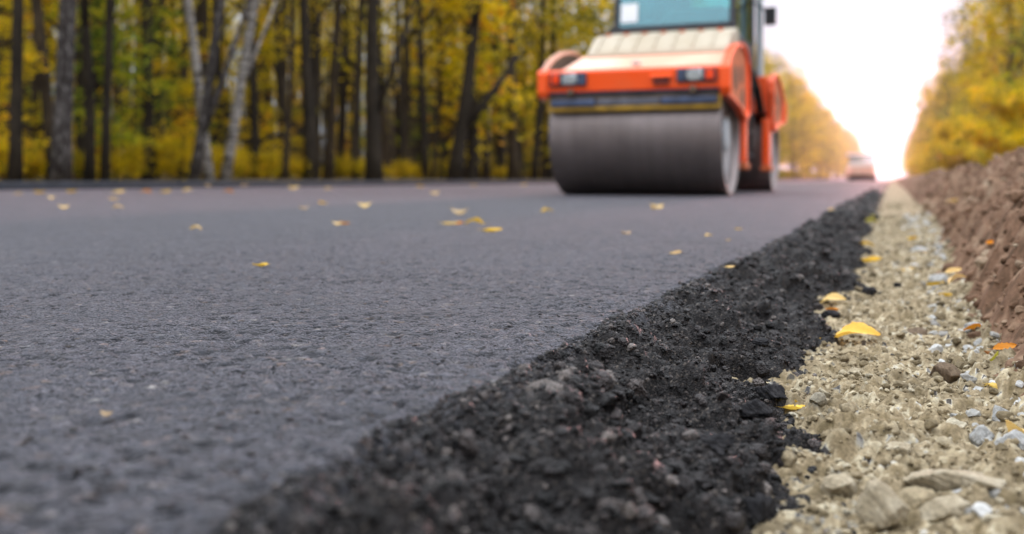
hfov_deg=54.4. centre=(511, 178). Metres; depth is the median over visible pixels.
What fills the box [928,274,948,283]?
stone
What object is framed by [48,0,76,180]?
forest tree
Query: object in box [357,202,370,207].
fallen leaf
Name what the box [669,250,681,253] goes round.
fallen leaf
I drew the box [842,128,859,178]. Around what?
roadside tree
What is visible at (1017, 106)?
bush
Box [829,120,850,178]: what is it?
roadside tree
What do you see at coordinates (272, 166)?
bush
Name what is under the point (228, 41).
forest tree
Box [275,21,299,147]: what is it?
forest tree
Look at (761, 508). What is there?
asphalt lump
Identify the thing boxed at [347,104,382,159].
sapling
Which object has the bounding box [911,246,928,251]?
stone
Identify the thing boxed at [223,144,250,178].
bush
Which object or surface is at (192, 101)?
forest tree
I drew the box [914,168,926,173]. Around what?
bush
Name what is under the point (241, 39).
forest tree
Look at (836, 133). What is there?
roadside tree
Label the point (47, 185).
kerb
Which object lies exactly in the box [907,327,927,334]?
clay clod
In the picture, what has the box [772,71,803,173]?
roadside tree
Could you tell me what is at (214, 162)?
bush
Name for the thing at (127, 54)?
forest tree
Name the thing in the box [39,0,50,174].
forest tree
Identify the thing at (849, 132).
roadside tree
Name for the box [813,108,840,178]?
roadside tree
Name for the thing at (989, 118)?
bush
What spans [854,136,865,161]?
roadside tree
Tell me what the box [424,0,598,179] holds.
roadside tree
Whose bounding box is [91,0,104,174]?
forest tree
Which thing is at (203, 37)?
forest tree
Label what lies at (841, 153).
roadside tree
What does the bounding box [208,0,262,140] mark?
forest tree
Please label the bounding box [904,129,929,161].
roadside tree
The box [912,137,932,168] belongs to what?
bush
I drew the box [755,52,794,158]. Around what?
roadside tree
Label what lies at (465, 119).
forest tree
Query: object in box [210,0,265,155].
forest tree
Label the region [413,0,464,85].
forest tree
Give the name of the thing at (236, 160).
bush
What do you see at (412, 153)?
forest tree
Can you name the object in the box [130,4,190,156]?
forest tree
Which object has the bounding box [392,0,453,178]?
forest tree
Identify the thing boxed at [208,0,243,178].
forest tree
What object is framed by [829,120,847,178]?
roadside tree
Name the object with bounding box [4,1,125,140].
sapling
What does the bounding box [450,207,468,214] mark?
fallen leaf
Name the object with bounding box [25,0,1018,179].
sky
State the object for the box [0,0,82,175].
sapling
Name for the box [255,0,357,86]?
forest tree
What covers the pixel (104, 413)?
fallen leaf
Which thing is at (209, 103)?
birch
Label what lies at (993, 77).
roadside tree
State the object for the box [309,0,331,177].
forest tree
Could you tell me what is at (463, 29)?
forest tree
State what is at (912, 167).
bush
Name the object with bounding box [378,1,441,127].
forest tree
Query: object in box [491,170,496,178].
bush
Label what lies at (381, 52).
forest tree
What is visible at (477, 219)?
fallen leaf
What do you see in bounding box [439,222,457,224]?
fallen leaf
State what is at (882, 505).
rock
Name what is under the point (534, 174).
forest tree
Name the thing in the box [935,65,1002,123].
roadside tree
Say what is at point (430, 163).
bush
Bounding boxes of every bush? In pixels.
[0,135,37,181]
[2,133,48,180]
[23,147,45,181]
[25,145,78,180]
[41,145,84,173]
[72,123,123,173]
[73,148,96,179]
[96,147,130,180]
[96,152,113,178]
[112,141,155,180]
[118,135,159,179]
[120,133,184,178]
[148,123,225,180]
[163,134,216,178]
[211,143,254,177]
[212,144,225,175]
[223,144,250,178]
[232,163,248,178]
[245,145,283,178]
[260,149,282,178]
[282,154,311,179]
[334,151,348,177]
[338,164,349,176]
[342,155,364,179]
[383,164,394,177]
[387,156,415,178]
[404,161,426,178]
[417,158,441,178]
[436,157,447,176]
[490,150,532,176]
[490,165,506,179]
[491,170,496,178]
[782,168,796,178]
[801,173,812,178]
[814,169,827,178]
[903,151,925,174]
[908,140,937,172]
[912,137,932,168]
[914,122,956,169]
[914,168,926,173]
[923,115,984,169]
[925,150,948,169]
[929,110,996,165]
[949,75,1023,160]
[958,112,1009,165]
[969,122,1002,162]
[995,117,1023,155]
[996,79,1023,147]
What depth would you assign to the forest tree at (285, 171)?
25.50 m
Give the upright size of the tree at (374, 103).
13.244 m
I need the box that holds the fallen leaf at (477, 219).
[465,217,483,223]
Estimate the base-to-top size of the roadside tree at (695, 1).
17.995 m
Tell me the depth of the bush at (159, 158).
21.64 m
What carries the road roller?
on the road
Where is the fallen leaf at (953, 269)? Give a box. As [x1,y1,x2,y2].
[942,267,961,272]
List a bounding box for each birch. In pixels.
[141,0,163,180]
[184,0,214,180]
[187,0,251,180]
[198,0,295,178]
[219,0,276,180]
[261,0,334,178]
[299,0,317,179]
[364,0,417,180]
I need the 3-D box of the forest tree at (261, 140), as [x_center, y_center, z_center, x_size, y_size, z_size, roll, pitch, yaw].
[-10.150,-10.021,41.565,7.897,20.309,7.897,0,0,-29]
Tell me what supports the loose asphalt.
on the road
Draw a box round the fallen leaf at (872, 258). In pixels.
[859,256,881,261]
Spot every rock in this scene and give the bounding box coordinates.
[820,473,856,498]
[855,479,909,529]
[884,441,912,452]
[903,469,1005,492]
[919,495,971,522]
[929,362,960,382]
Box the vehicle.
[846,153,875,180]
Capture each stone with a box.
[848,367,863,373]
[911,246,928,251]
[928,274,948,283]
[963,322,981,333]
[969,425,994,446]
[973,338,981,345]
[992,405,1015,420]
[994,429,1023,449]
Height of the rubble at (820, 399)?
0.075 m
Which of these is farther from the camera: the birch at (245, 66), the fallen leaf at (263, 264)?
the birch at (245, 66)
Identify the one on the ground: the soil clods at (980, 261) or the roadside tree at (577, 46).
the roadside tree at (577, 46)
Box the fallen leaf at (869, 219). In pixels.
[865,218,877,221]
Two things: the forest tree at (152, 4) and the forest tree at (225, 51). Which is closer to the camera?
the forest tree at (152, 4)
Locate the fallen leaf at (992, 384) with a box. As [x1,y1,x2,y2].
[984,382,997,388]
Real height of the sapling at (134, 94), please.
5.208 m
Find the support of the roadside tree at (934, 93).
on the ground
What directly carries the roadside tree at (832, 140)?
on the ground
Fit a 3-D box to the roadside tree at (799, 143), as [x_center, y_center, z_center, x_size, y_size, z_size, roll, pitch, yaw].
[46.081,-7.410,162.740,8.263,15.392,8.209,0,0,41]
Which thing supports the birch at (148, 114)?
on the ground
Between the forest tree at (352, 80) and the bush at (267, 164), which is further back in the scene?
the forest tree at (352, 80)
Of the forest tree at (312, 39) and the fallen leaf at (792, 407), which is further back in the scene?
the forest tree at (312, 39)
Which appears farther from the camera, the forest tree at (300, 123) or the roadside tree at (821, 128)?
the roadside tree at (821, 128)
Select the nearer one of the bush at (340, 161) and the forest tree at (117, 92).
the forest tree at (117, 92)
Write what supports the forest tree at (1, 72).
on the ground
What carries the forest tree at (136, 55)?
on the ground
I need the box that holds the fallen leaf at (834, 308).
[825,307,841,310]
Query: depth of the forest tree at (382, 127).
54.13 m
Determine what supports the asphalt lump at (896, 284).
on the gravel strip
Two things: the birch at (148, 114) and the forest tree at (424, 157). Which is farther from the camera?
the forest tree at (424, 157)
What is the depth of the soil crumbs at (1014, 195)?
2.27 m
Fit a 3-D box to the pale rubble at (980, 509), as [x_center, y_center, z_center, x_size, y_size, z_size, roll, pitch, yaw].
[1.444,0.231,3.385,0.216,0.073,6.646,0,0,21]
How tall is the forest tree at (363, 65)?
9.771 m
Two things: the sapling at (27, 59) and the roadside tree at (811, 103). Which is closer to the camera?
the sapling at (27, 59)
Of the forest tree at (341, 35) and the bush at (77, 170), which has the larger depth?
the forest tree at (341, 35)
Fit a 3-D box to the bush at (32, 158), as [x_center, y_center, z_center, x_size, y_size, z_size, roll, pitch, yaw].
[-9.054,-0.328,18.081,1.379,1.008,1.246,0,0,42]
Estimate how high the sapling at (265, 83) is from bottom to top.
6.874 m
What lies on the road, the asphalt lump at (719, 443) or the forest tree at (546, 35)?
the asphalt lump at (719, 443)
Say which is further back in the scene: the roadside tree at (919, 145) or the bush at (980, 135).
the roadside tree at (919, 145)
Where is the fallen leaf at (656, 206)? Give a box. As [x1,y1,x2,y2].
[648,203,662,208]
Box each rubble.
[759,200,1023,533]
[781,221,1023,533]
[901,212,1023,516]
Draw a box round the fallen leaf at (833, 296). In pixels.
[820,292,845,302]
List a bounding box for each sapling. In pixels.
[0,0,54,181]
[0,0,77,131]
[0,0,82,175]
[1,4,75,152]
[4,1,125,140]
[26,0,142,154]
[72,0,192,180]
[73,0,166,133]
[73,0,174,180]
[118,24,192,176]
[119,9,219,177]
[129,14,221,180]
[175,18,241,135]
[209,81,249,168]
[222,26,292,155]
[230,0,318,177]
[267,43,323,177]
[323,88,364,162]
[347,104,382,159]
[387,77,451,176]
[479,70,506,171]
[505,84,544,161]
[524,84,540,162]
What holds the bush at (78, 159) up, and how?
on the ground
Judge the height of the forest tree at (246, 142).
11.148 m
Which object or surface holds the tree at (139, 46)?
on the ground
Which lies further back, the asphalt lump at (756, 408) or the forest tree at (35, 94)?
the forest tree at (35, 94)
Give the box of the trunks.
[28,0,548,175]
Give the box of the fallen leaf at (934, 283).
[921,281,944,284]
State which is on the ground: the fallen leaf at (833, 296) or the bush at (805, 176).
the bush at (805, 176)
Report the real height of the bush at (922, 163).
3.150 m
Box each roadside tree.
[381,0,536,179]
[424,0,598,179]
[488,0,613,178]
[529,0,614,68]
[567,0,698,55]
[577,0,613,40]
[698,0,727,6]
[707,0,729,6]
[753,36,798,159]
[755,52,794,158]
[755,53,785,154]
[763,69,791,162]
[765,50,813,160]
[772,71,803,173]
[779,80,797,163]
[779,87,822,168]
[780,62,819,178]
[780,79,815,170]
[786,95,824,178]
[788,93,829,173]
[789,96,830,173]
[790,78,829,178]
[795,87,832,172]
[806,108,828,170]
[808,87,835,173]
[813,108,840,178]
[814,101,836,167]
[815,109,841,178]
[821,106,840,171]
[824,108,844,178]
[825,105,847,173]
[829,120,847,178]
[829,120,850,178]
[829,130,847,178]
[834,134,847,178]
[836,132,847,178]
[837,119,855,176]
[839,131,855,178]
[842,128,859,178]
[845,130,860,166]
[850,131,864,161]
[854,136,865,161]
[900,76,933,153]
[900,126,915,174]
[901,149,911,176]
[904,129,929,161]
[904,144,914,175]
[906,113,924,163]
[907,113,931,148]
[909,82,950,144]
[910,86,932,156]
[910,108,927,145]
[913,0,1000,129]
[914,60,963,142]
[914,100,940,149]
[920,34,1000,122]
[924,71,946,141]
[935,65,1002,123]
[940,0,1023,118]
[945,0,1023,121]
[949,0,1023,118]
[968,27,1023,119]
[984,0,1022,114]
[989,18,1023,91]
[992,0,1023,82]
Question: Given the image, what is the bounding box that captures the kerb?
[0,179,846,189]
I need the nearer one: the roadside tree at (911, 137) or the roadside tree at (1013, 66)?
the roadside tree at (1013, 66)
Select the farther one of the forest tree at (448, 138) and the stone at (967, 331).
the forest tree at (448, 138)
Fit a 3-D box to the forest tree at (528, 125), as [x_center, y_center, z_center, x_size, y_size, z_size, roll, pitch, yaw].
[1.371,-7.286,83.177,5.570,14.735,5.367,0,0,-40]
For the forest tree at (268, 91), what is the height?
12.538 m
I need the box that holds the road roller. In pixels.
[537,0,786,195]
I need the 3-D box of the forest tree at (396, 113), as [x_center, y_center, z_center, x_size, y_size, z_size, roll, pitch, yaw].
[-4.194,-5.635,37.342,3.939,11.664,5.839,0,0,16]
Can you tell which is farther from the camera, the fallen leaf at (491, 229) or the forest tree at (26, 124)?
the forest tree at (26, 124)
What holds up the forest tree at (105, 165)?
on the ground
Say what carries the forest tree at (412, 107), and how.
on the ground
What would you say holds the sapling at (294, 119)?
on the ground
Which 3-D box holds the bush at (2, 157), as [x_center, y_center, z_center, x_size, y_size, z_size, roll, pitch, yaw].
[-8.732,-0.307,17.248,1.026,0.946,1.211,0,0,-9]
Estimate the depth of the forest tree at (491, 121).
50.45 m
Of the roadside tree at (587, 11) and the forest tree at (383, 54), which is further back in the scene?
the forest tree at (383, 54)
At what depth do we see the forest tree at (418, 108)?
45.94 m
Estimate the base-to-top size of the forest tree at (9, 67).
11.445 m
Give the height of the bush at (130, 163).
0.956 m
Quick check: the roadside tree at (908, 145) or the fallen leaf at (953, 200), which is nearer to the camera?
the fallen leaf at (953, 200)
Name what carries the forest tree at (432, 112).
on the ground
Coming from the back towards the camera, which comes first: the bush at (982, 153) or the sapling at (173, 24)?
the bush at (982, 153)
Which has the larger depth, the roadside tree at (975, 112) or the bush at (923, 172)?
the bush at (923, 172)
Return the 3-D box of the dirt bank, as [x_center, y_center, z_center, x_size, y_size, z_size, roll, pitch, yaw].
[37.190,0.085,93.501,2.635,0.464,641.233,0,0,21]
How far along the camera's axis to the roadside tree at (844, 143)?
291.07 m
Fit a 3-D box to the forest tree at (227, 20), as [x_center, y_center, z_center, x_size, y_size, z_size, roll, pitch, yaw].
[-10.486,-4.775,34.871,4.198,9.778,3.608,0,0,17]
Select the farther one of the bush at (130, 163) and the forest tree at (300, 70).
the forest tree at (300, 70)
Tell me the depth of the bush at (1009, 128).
31.58 m
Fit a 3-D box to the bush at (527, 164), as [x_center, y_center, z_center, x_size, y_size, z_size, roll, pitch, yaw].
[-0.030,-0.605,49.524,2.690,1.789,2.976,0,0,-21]
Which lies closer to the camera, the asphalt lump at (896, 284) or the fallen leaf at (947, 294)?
the fallen leaf at (947, 294)
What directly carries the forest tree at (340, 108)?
on the ground
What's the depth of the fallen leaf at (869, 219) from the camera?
5.50 m
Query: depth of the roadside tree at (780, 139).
110.85 m
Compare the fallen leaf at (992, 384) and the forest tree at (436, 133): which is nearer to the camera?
the fallen leaf at (992, 384)
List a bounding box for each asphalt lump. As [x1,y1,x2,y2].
[698,432,734,455]
[741,398,772,418]
[743,493,778,522]
[751,338,768,347]
[754,384,787,401]
[821,309,839,317]
[861,286,877,295]
[893,282,901,286]
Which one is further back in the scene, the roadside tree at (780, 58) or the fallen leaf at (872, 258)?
the roadside tree at (780, 58)
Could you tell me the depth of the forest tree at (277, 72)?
28.93 m
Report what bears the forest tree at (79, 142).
on the ground
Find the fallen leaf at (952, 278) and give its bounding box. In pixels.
[947,273,966,284]
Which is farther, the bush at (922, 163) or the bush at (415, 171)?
the bush at (922, 163)
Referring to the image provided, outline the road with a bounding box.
[0,179,891,533]
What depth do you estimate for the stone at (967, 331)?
1.58 m
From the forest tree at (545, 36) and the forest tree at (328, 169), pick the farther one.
the forest tree at (545, 36)
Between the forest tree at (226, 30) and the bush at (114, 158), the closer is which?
the bush at (114, 158)
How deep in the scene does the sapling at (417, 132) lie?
37.04 m
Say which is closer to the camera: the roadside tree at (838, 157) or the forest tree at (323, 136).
the forest tree at (323, 136)
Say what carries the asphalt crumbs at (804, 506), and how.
on the gravel strip
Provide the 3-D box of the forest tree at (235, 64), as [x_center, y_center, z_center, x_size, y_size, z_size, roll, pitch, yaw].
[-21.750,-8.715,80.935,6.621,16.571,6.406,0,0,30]
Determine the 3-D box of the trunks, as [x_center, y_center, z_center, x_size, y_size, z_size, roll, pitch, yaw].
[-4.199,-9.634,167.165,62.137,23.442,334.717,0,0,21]
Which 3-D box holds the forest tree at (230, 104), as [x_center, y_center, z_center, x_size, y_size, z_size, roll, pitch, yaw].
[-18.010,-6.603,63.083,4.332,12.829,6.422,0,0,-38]
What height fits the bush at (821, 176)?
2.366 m
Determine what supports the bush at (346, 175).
on the ground
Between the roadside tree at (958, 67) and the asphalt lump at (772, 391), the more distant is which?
the roadside tree at (958, 67)
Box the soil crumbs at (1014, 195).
[909,147,1023,386]
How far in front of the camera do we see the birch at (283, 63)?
29.44 m
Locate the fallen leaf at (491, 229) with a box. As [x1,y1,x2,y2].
[478,228,501,231]
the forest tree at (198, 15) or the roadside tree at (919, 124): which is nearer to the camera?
the forest tree at (198, 15)
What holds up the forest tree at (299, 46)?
on the ground
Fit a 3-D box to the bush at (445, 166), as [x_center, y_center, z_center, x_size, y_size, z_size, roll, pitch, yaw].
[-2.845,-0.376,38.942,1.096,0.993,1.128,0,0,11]
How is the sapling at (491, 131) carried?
on the ground
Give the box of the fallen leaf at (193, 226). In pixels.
[190,225,201,229]
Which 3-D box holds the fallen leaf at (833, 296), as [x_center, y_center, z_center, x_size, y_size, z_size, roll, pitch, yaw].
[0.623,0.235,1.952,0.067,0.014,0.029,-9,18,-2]
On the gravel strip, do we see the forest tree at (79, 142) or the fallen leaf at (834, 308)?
the fallen leaf at (834, 308)
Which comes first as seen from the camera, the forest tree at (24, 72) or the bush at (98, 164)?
the bush at (98, 164)
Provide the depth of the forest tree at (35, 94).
19.61 m
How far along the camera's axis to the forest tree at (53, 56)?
28.74 m
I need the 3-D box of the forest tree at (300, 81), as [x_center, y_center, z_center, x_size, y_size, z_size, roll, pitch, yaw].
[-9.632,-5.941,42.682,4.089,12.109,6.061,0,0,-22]
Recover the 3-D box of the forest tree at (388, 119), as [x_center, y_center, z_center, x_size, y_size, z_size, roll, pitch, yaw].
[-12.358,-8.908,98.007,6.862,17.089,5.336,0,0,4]
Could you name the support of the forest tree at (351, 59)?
on the ground
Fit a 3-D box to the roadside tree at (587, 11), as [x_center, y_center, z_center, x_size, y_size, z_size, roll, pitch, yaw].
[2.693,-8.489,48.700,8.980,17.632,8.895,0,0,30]
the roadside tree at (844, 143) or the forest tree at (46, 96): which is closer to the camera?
the forest tree at (46, 96)
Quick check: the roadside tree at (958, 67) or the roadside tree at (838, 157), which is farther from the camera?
the roadside tree at (838, 157)
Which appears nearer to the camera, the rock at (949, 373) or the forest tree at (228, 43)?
the rock at (949, 373)
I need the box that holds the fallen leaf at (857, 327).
[819,322,880,338]
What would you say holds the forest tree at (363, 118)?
on the ground
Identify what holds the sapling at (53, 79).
on the ground
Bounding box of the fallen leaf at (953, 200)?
[946,198,958,202]
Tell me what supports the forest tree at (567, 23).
on the ground
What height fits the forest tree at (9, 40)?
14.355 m
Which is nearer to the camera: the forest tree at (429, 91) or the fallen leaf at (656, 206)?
the fallen leaf at (656, 206)
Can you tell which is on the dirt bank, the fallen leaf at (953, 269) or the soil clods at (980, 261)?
the soil clods at (980, 261)
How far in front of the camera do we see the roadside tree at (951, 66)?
90.39 m
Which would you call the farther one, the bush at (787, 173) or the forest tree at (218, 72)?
the bush at (787, 173)
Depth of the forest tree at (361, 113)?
75.64 m
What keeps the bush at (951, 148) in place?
on the ground
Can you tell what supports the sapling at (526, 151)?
on the ground
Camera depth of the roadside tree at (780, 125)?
121.18 m
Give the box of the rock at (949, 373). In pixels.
[929,362,960,382]
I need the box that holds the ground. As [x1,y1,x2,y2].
[3,170,847,181]
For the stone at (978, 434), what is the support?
on the gravel strip
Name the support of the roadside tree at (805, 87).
on the ground
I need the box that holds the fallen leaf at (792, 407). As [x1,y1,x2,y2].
[777,404,804,409]
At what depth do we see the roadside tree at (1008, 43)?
43.17 m
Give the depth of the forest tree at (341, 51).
33.66 m
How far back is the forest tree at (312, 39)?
37.73 m
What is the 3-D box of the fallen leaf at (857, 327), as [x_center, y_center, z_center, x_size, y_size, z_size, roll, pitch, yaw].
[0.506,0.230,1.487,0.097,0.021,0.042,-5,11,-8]
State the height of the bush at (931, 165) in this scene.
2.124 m
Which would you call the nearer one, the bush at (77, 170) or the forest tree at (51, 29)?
the bush at (77, 170)
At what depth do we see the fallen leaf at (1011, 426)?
0.93 m
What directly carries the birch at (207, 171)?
on the ground
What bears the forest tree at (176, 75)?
on the ground
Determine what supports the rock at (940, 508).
on the gravel strip
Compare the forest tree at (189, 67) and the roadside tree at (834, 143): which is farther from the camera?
the roadside tree at (834, 143)
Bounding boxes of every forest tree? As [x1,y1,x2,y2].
[0,0,55,137]
[0,2,31,136]
[0,13,76,144]
[1,1,56,67]
[3,3,56,124]
[4,0,10,76]
[7,0,23,181]
[9,0,90,31]
[23,10,54,144]
[24,9,55,150]
[24,43,38,179]
[26,0,97,179]
[26,10,55,84]
[29,19,39,176]
[31,0,52,180]
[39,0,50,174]
[44,1,76,60]
[47,13,58,75]
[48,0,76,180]
[80,0,95,180]
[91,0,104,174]
[99,0,113,180]
[113,0,123,175]
[117,1,141,145]
[117,2,136,167]
[118,0,233,174]
[121,1,135,164]
[124,0,181,38]
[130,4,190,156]
[137,1,178,161]
[138,0,194,168]
[139,1,153,175]
[153,0,184,176]
[164,0,262,88]
[164,1,208,120]
[166,0,279,79]
[167,0,245,28]
[176,0,205,85]
[179,0,188,177]
[179,0,280,130]
[189,0,210,157]
[190,1,240,72]
[192,0,259,149]
[194,0,207,177]
[196,0,318,178]
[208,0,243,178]
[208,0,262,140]
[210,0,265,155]
[211,0,268,176]
[225,0,299,136]
[225,1,245,120]
[225,2,272,170]
[231,0,287,158]
[234,2,296,174]
[241,0,331,178]
[244,7,322,158]
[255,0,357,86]
[255,0,379,87]
[256,0,274,166]
[256,0,383,140]
[257,0,356,59]
[269,6,352,118]
[272,2,323,172]
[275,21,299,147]
[279,5,332,78]
[280,1,352,47]
[282,0,294,179]
[288,5,364,132]
[294,0,408,176]
[295,0,332,175]
[295,1,402,134]
[295,35,352,165]
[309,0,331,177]
[321,6,364,174]
[322,0,342,179]
[322,0,364,78]
[322,0,447,177]
[322,3,366,175]
[323,0,381,177]
[323,1,393,161]
[327,0,388,178]
[329,3,395,177]
[329,30,383,116]
[342,0,396,37]
[347,65,364,161]
[349,0,402,124]
[350,0,471,178]
[351,0,424,172]
[352,2,393,92]
[354,37,390,112]
[355,0,428,108]
[355,50,364,157]
[378,0,463,177]
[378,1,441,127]
[382,1,415,166]
[383,5,434,167]
[384,14,460,163]
[384,16,430,169]
[385,25,436,131]
[385,56,427,127]
[388,8,435,164]
[388,18,436,175]
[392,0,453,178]
[393,0,459,177]
[409,0,493,145]
[409,0,524,178]
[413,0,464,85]
[416,0,487,178]
[423,0,469,178]
[425,24,460,135]
[426,13,459,156]
[426,41,433,113]
[428,16,493,178]
[432,0,464,178]
[446,0,520,179]
[450,0,515,178]
[461,0,524,178]
[475,12,507,176]
[487,0,539,179]
[487,0,571,177]
[489,20,561,170]
[490,0,554,179]
[492,19,521,169]
[504,5,537,174]
[516,0,557,178]
[518,2,610,50]
[519,4,575,170]
[520,0,587,178]
[526,0,551,178]
[526,2,566,82]
[535,0,604,60]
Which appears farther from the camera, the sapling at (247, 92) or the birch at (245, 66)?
the sapling at (247, 92)
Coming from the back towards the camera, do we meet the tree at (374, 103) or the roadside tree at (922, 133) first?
the roadside tree at (922, 133)
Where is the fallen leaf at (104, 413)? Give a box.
[100,409,112,416]
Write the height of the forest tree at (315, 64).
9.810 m
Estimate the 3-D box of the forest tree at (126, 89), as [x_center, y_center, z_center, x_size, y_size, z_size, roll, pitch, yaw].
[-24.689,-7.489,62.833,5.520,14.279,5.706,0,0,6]
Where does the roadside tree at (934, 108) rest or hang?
on the ground
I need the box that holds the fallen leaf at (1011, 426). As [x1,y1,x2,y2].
[1005,420,1023,433]
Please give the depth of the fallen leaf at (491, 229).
3.08 m
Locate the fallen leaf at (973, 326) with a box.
[963,323,980,329]
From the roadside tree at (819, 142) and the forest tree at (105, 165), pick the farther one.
the roadside tree at (819, 142)
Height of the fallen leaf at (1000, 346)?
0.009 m
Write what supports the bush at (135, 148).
on the ground
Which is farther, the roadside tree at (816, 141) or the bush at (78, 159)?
the roadside tree at (816, 141)
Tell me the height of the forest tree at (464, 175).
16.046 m
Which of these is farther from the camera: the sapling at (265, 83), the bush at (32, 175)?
the sapling at (265, 83)
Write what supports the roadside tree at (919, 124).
on the ground
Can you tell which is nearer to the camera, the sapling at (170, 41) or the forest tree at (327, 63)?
the sapling at (170, 41)
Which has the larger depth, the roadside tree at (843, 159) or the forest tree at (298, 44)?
the roadside tree at (843, 159)
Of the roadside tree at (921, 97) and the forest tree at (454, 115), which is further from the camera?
the roadside tree at (921, 97)
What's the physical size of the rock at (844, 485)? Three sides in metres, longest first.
0.032 x 0.024 x 0.020 m
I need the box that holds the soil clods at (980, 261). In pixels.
[919,147,1023,317]
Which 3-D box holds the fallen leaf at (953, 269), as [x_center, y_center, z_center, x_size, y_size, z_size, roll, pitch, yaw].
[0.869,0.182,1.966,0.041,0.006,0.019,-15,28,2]
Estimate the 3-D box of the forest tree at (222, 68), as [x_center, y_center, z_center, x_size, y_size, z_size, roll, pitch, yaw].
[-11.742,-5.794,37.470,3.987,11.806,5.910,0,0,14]
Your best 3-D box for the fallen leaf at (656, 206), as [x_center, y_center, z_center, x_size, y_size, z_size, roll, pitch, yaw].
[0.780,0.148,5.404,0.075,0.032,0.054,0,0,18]
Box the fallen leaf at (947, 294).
[938,292,952,295]
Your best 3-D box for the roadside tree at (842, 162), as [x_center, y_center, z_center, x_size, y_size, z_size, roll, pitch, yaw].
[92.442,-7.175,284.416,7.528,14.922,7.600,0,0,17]
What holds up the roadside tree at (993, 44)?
on the ground
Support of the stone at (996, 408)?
on the gravel strip
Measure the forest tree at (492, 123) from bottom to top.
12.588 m
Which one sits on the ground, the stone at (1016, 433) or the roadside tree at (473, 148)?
the roadside tree at (473, 148)
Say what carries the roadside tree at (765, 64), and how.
on the ground
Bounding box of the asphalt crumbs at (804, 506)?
[777,266,893,533]
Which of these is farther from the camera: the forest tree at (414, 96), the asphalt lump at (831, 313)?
the forest tree at (414, 96)
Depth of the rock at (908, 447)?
0.88 m
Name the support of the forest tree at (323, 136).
on the ground
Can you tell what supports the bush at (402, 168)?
on the ground
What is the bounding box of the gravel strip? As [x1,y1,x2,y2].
[732,180,1023,533]
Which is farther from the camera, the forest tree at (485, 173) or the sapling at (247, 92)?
the forest tree at (485, 173)
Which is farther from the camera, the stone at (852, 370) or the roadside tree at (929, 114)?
the roadside tree at (929, 114)
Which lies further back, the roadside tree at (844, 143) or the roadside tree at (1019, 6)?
the roadside tree at (844, 143)
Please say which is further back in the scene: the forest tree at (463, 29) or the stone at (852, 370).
the forest tree at (463, 29)
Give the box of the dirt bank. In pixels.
[893,147,1023,397]
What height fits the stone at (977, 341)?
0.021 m
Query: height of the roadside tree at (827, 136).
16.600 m
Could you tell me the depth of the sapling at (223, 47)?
32.66 m
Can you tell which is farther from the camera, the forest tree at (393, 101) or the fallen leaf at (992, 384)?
the forest tree at (393, 101)
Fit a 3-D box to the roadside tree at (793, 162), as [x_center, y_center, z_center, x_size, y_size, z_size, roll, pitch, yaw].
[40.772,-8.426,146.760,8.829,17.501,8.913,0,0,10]
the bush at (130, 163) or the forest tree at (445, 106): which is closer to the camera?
the bush at (130, 163)
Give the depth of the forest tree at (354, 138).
30.88 m
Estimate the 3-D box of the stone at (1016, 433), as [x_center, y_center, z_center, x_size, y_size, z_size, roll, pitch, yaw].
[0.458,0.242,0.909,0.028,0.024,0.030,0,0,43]
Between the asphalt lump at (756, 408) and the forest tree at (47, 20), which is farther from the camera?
the forest tree at (47, 20)
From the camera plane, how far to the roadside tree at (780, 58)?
142.25 m
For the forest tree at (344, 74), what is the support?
on the ground
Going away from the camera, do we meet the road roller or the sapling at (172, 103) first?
the road roller
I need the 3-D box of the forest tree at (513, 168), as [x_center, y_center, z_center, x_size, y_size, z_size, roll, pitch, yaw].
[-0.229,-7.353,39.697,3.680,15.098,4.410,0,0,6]
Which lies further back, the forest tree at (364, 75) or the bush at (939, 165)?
the forest tree at (364, 75)
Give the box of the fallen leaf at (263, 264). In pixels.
[252,262,267,265]
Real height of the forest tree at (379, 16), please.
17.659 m
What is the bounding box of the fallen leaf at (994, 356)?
[990,351,998,360]
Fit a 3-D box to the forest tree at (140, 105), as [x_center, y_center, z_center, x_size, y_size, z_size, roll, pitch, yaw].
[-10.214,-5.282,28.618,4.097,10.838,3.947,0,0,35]
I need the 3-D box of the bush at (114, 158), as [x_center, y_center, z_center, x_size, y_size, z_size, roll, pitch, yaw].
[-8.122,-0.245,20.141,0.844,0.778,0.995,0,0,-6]
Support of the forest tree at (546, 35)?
on the ground
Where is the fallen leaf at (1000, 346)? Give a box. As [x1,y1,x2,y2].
[987,343,1016,349]
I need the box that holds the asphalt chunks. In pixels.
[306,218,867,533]
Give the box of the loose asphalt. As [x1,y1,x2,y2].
[209,188,884,533]
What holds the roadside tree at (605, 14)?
on the ground
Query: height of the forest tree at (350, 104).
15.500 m
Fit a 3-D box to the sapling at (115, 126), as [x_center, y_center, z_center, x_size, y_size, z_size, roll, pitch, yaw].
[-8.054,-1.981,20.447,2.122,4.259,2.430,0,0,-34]
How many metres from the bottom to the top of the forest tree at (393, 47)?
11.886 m
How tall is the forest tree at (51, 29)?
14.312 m
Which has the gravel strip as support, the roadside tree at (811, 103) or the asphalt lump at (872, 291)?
the asphalt lump at (872, 291)
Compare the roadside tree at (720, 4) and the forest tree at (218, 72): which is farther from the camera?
the roadside tree at (720, 4)
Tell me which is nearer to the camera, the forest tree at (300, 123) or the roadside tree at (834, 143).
the forest tree at (300, 123)
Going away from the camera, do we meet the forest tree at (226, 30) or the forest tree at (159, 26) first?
the forest tree at (159, 26)
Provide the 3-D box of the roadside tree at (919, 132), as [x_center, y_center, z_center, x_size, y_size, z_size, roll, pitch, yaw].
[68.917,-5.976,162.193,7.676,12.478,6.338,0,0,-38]
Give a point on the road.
(102, 299)
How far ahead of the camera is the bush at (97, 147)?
21.88 m

